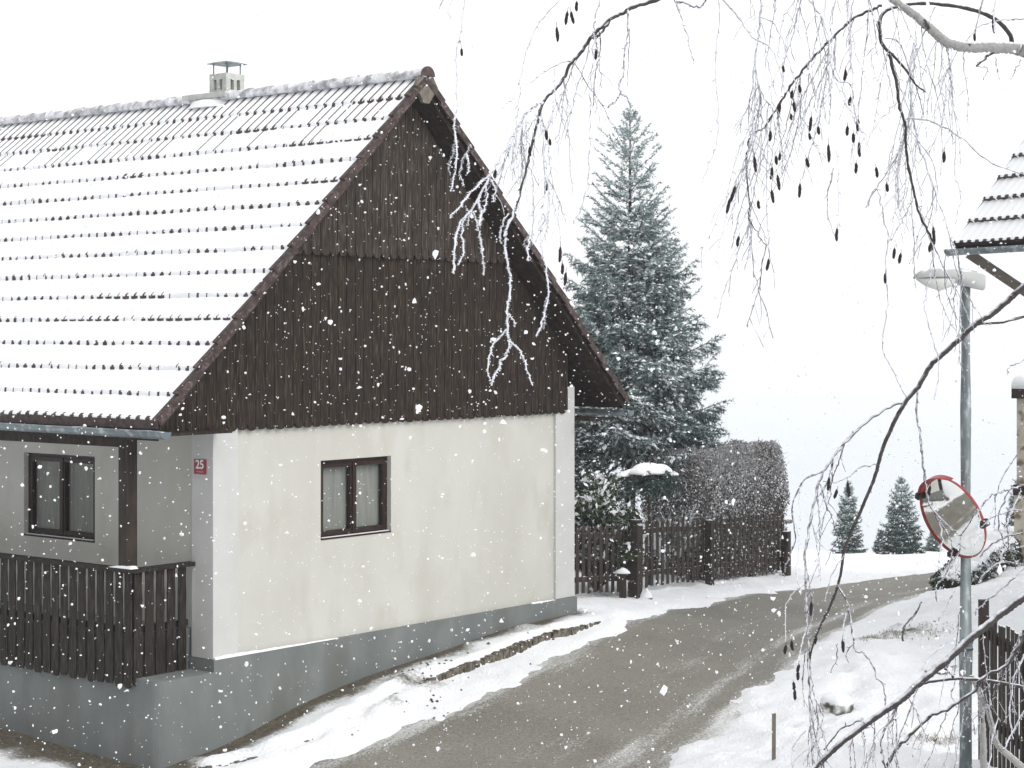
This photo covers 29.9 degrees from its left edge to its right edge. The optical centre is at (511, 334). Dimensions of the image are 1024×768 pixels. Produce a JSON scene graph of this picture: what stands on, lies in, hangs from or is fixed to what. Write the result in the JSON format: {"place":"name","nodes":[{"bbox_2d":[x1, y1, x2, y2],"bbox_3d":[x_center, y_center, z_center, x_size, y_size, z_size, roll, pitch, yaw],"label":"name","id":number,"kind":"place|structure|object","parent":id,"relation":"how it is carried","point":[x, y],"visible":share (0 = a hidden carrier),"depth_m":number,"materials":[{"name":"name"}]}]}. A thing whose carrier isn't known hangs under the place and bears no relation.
{"place":"outdoors","nodes":[
{"label":"outdoors","id":0,"kind":"place"},
{"bbox_2d":[0,391,1023,767],"bbox_3d":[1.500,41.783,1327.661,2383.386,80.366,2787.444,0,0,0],"label":"ground","id":1,"kind":"structure","parent":0,"point":[776,417],"depth_m":25.00,"materials":[{"name":"white snow"}]},
{"bbox_2d":[0,60,633,767],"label":"cottage","id":2,"kind":"structure","parent":1,"relation":"on","point":[306,602],"depth_m":22.72,"materials":[{"name":"paint"}]},
{"bbox_2d":[24,453,94,542],"bbox_3d":[-5.309,1.920,22.745,1.328,0.998,0.161,0,0,39],"label":"window","id":3,"kind":"structure","parent":2,"relation":"in","point":[66,513],"depth_m":22.75,"materials":[{"name":"brown wood"}]},
{"bbox_2d":[194,459,205,474],"bbox_3d":[-3.423,1.455,21.069,0.196,0.164,0.016,0,0,39],"label":"house number sign","id":4,"kind":"object","parent":2,"relation":"attached to","point":[199,466],"visible":1,"depth_m":21.06,"materials":[{"name":"red metal"}]},
{"bbox_2d":[321,456,390,539],"bbox_3d":[-1.900,1.933,22.811,0.161,0.923,1.203,0,0,39],"label":"window","id":5,"kind":"structure","parent":2,"relation":"in","point":[373,470],"depth_m":22.81,"materials":[{"name":"brown wood"}]},
{"bbox_2d":[193,621,600,767],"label":"kerb","id":6,"kind":"structure","parent":1,"relation":"on","point":[499,655],"depth_m":23.81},
{"bbox_2d":[351,632,554,734],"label":"earth clods","id":7,"kind":"object","parent":1,"relation":"on","point":[431,700],"visible":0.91,"depth_m":22.53,"materials":[{"name":"brown soil"}]},
{"bbox_2d":[574,524,625,593],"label":"garden gate","id":8,"kind":"structure","parent":1,"relation":"on","point":[594,535],"depth_m":27.53,"materials":[{"name":"brown wood"}]},
{"bbox_2d":[574,407,648,571],"bbox_3d":[1.218,2.643,31.553,2.043,3.212,1.920,0,0,43],"label":"yew","id":9,"kind":"object","parent":1,"relation":"on","point":[583,461],"visible":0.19,"depth_m":31.33,"materials":[{"name":"green plant"}]},
{"bbox_2d":[574,468,655,590],"bbox_3d":[1.263,2.926,28.621,1.736,1.831,1.640,0,0,0],"label":"evergreen shrub","id":10,"kind":"object","parent":1,"relation":"on","point":[595,508],"visible":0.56,"depth_m":28.30,"materials":[{"name":"green plant"}]},
{"bbox_2d":[615,568,629,597],"bbox_3d":[1.601,3.660,27.898,0.231,0.541,0.220,0,0,0],"label":"gate post","id":11,"kind":"object","parent":1,"relation":"on","point":[622,572],"visible":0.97,"depth_m":27.84,"materials":[{"name":"brown wood"}]},
{"bbox_2d":[558,101,733,518],"bbox_3d":[1.897,-0.031,32.728,3.758,7.847,4.198,0,0,0],"label":"spruce","id":12,"kind":"object","parent":1,"relation":"on","point":[612,341],"visible":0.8,"depth_m":32.04,"materials":[{"name":"green plant"}]},
{"bbox_2d":[640,589,652,599],"bbox_3d":[1.949,3.840,28.354,0.272,0.148,0.220,0,0,0],"label":"foot stone","id":13,"kind":"object","parent":1,"relation":"on","point":[646,594],"visible":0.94,"depth_m":28.28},
{"bbox_2d":[616,463,689,584],"bbox_3d":[2.170,2.936,29.771,1.213,1.901,1.162,0,0,0],"label":"weeping conifer","id":14,"kind":"object","parent":1,"relation":"on","point":[654,481],"visible":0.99,"depth_m":29.56,"materials":[{"name":"green plant"}]},
{"bbox_2d":[611,497,728,574],"bbox_3d":[2.558,3.195,31.288,2.170,1.440,2.077,0,0,-34],"label":"bare bush","id":15,"kind":"object","parent":1,"relation":"on","point":[693,517],"visible":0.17,"depth_m":30.93,"materials":[{"name":"brown plant"}]},
{"bbox_2d":[626,512,790,598],"bbox_3d":[3.256,3.544,30.770,0.242,1.618,5.833,0,0,31],"label":"picket fence","id":16,"kind":"object","parent":1,"relation":"on","point":[635,575],"visible":0.98,"depth_m":30.49,"materials":[{"name":"brown wood"}]},
{"bbox_2d":[768,519,792,525],"bbox_3d":[4.625,3.285,33.451,0.090,0.113,1.081,0,0,33],"label":"rail pole","id":17,"kind":"object","parent":16,"relation":"attached to","point":[789,521],"visible":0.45,"depth_m":33.77,"materials":[{"name":"wood"}]},
{"bbox_2d":[640,431,789,580],"bbox_3d":[3.458,2.906,32.462,1.596,2.476,3.621,0,0,31],"label":"clipped hedge","id":18,"kind":"object","parent":1,"relation":"on","point":[751,454],"visible":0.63,"depth_m":31.90,"materials":[{"name":"grey plant"}]},
{"bbox_2d":[439,0,1023,767],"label":"birch tree","id":19,"kind":"object","parent":1,"relation":"on","point":[975,46],"visible":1,"depth_m":8.46,"materials":[{"name":"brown plant"}]},
{"bbox_2d":[772,713,775,759],"bbox_3d":[2.646,4.164,19.400,0.039,0.669,0.036,0,0,0],"label":"wooden stake","id":20,"kind":"object","parent":1,"relation":"on","point":[773,736],"visible":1,"depth_m":19.38,"materials":[{"name":"brown wood"}]},
{"bbox_2d":[782,545,787,575],"bbox_3d":[4.696,3.943,33.000,0.098,0.622,0.093,0,0,0],"label":"stub post","id":21,"kind":"object","parent":1,"relation":"on","point":[785,555],"visible":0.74,"depth_m":32.97,"materials":[{"name":"brown wood"}]},
{"bbox_2d":[820,694,853,715],"bbox_3d":[3.596,4.134,21.279,0.330,0.295,0.389,0,0,-44],"label":"rock","id":22,"kind":"object","parent":1,"relation":"on","point":[836,704],"visible":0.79,"depth_m":21.15,"materials":[{"name":"stone"}]},
{"bbox_2d":[829,481,868,553],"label":"spruce","id":23,"kind":"object","parent":1,"relation":"on","point":[847,524],"visible":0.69,"depth_m":53.90,"materials":[{"name":"green plant"}]},
{"bbox_2d":[865,720,879,728],"bbox_3d":[3.738,4.048,19.913,0.156,0.110,0.160,0,0,28],"label":"rock","id":24,"kind":"object","parent":1,"relation":"on","point":[876,723],"visible":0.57,"depth_m":19.86,"materials":[{"name":"stone"}]},
{"bbox_2d":[872,529,885,551],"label":"spruce","id":25,"kind":"object","parent":1,"relation":"on","point":[876,542],"visible":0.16,"depth_m":56.95,"materials":[{"name":"green plant"}]},
{"bbox_2d":[859,631,899,639],"bbox_3d":[4.799,3.944,25.033,0.612,0.152,0.536,0,0,0],"label":"grass tuft","id":26,"kind":"object","parent":1,"relation":"on","point":[879,637],"visible":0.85,"depth_m":25.12,"materials":[{"name":"plant"}]},
{"bbox_2d":[872,475,927,554],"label":"spruce","id":27,"kind":"object","parent":1,"relation":"on","point":[893,543],"visible":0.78,"depth_m":53.83,"materials":[{"name":"green plant"}]},
{"bbox_2d":[874,620,953,639],"bbox_3d":[5.274,3.895,25.233,1.112,0.218,0.866,0,0,0],"label":"grass tuft","id":28,"kind":"object","parent":1,"relation":"on","point":[918,631],"visible":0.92,"depth_m":25.20,"materials":[{"name":"plant"}]},
{"bbox_2d":[924,532,943,551],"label":"spruce","id":29,"kind":"object","parent":1,"relation":"on","point":[930,540],"visible":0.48,"depth_m":61.88,"materials":[{"name":"green plant"}]},
{"bbox_2d":[914,730,959,746],"bbox_3d":[4.321,4.100,19.554,0.622,0.166,0.476,0,0,21],"label":"grass tuft","id":30,"kind":"object","parent":1,"relation":"on","point":[931,738],"visible":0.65,"depth_m":19.58,"materials":[{"name":"plant"}]},
{"bbox_2d":[924,666,951,674],"bbox_3d":[5.004,3.949,22.475,0.320,0.134,0.445,0,0,40],"label":"rock","id":31,"kind":"object","parent":1,"relation":"on","point":[939,672],"visible":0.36,"depth_m":22.36,"materials":[{"name":"stone"}]},
{"bbox_2d":[913,262,985,767],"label":"street lamp","id":32,"kind":"object","parent":1,"relation":"on","point":[970,274],"visible":0.79,"depth_m":17.96,"materials":[{"name":"metal"}]},
{"bbox_2d":[915,475,989,557],"bbox_3d":[4.180,1.661,17.851,0.341,0.832,0.846,-25,12,-27],"label":"traffic mirror","id":33,"kind":"object","parent":32,"relation":"attached to","point":[954,512],"visible":0.9,"depth_m":17.73,"materials":[{"name":"white mirror"}]},
{"bbox_2d":[928,525,1023,590],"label":"hedge","id":34,"kind":"object","parent":1,"relation":"on","point":[982,565],"visible":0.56,"depth_m":30.66,"materials":[{"name":"white plant"}]},
{"bbox_2d":[944,140,1023,295],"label":"neighbour house","id":35,"kind":"structure","parent":1,"relation":"on","point":[1000,207],"depth_m":25.72,"materials":[{"name":"white wood"}]},
{"bbox_2d":[978,599,1023,767],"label":"board fence","id":36,"kind":"object","parent":1,"relation":"on","point":[1000,638],"visible":0.68,"depth_m":17.86,"materials":[{"name":"brown wood"}]},
{"bbox_2d":[1001,479,1016,528],"bbox_3d":[8.839,3.392,33.511,0.862,1.781,0.900,0,0,-22],"label":"spruce","id":37,"kind":"object","parent":1,"relation":"on","point":[1011,500],"visible":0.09,"depth_m":33.47,"materials":[{"name":"green plant"}]},
{"bbox_2d":[1011,373,1023,563],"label":"plastered pillar","id":38,"kind":"structure","parent":1,"relation":"on","point":[1018,383],"depth_m":31.37,"materials":[{"name":"beige paint"}]},
{"bbox_2d":[0,0,1023,767],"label":"falling snow","id":39,"kind":"structure","parent":0,"point":[418,410],"depth_m":15.83,"materials":[{"name":"white snow"}]},
{"bbox_2d":[0,0,1023,390],"label":"sky","id":40,"kind":"structure","parent":0,"point":[188,72],"materials":[{"name":"white"}]},
{"bbox_2d":[310,569,995,767],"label":"road","id":41,"kind":"structure","parent":0,"point":[604,741],"depth_m":22.69,"materials":[{"name":"grey asphalt"}]}
]}

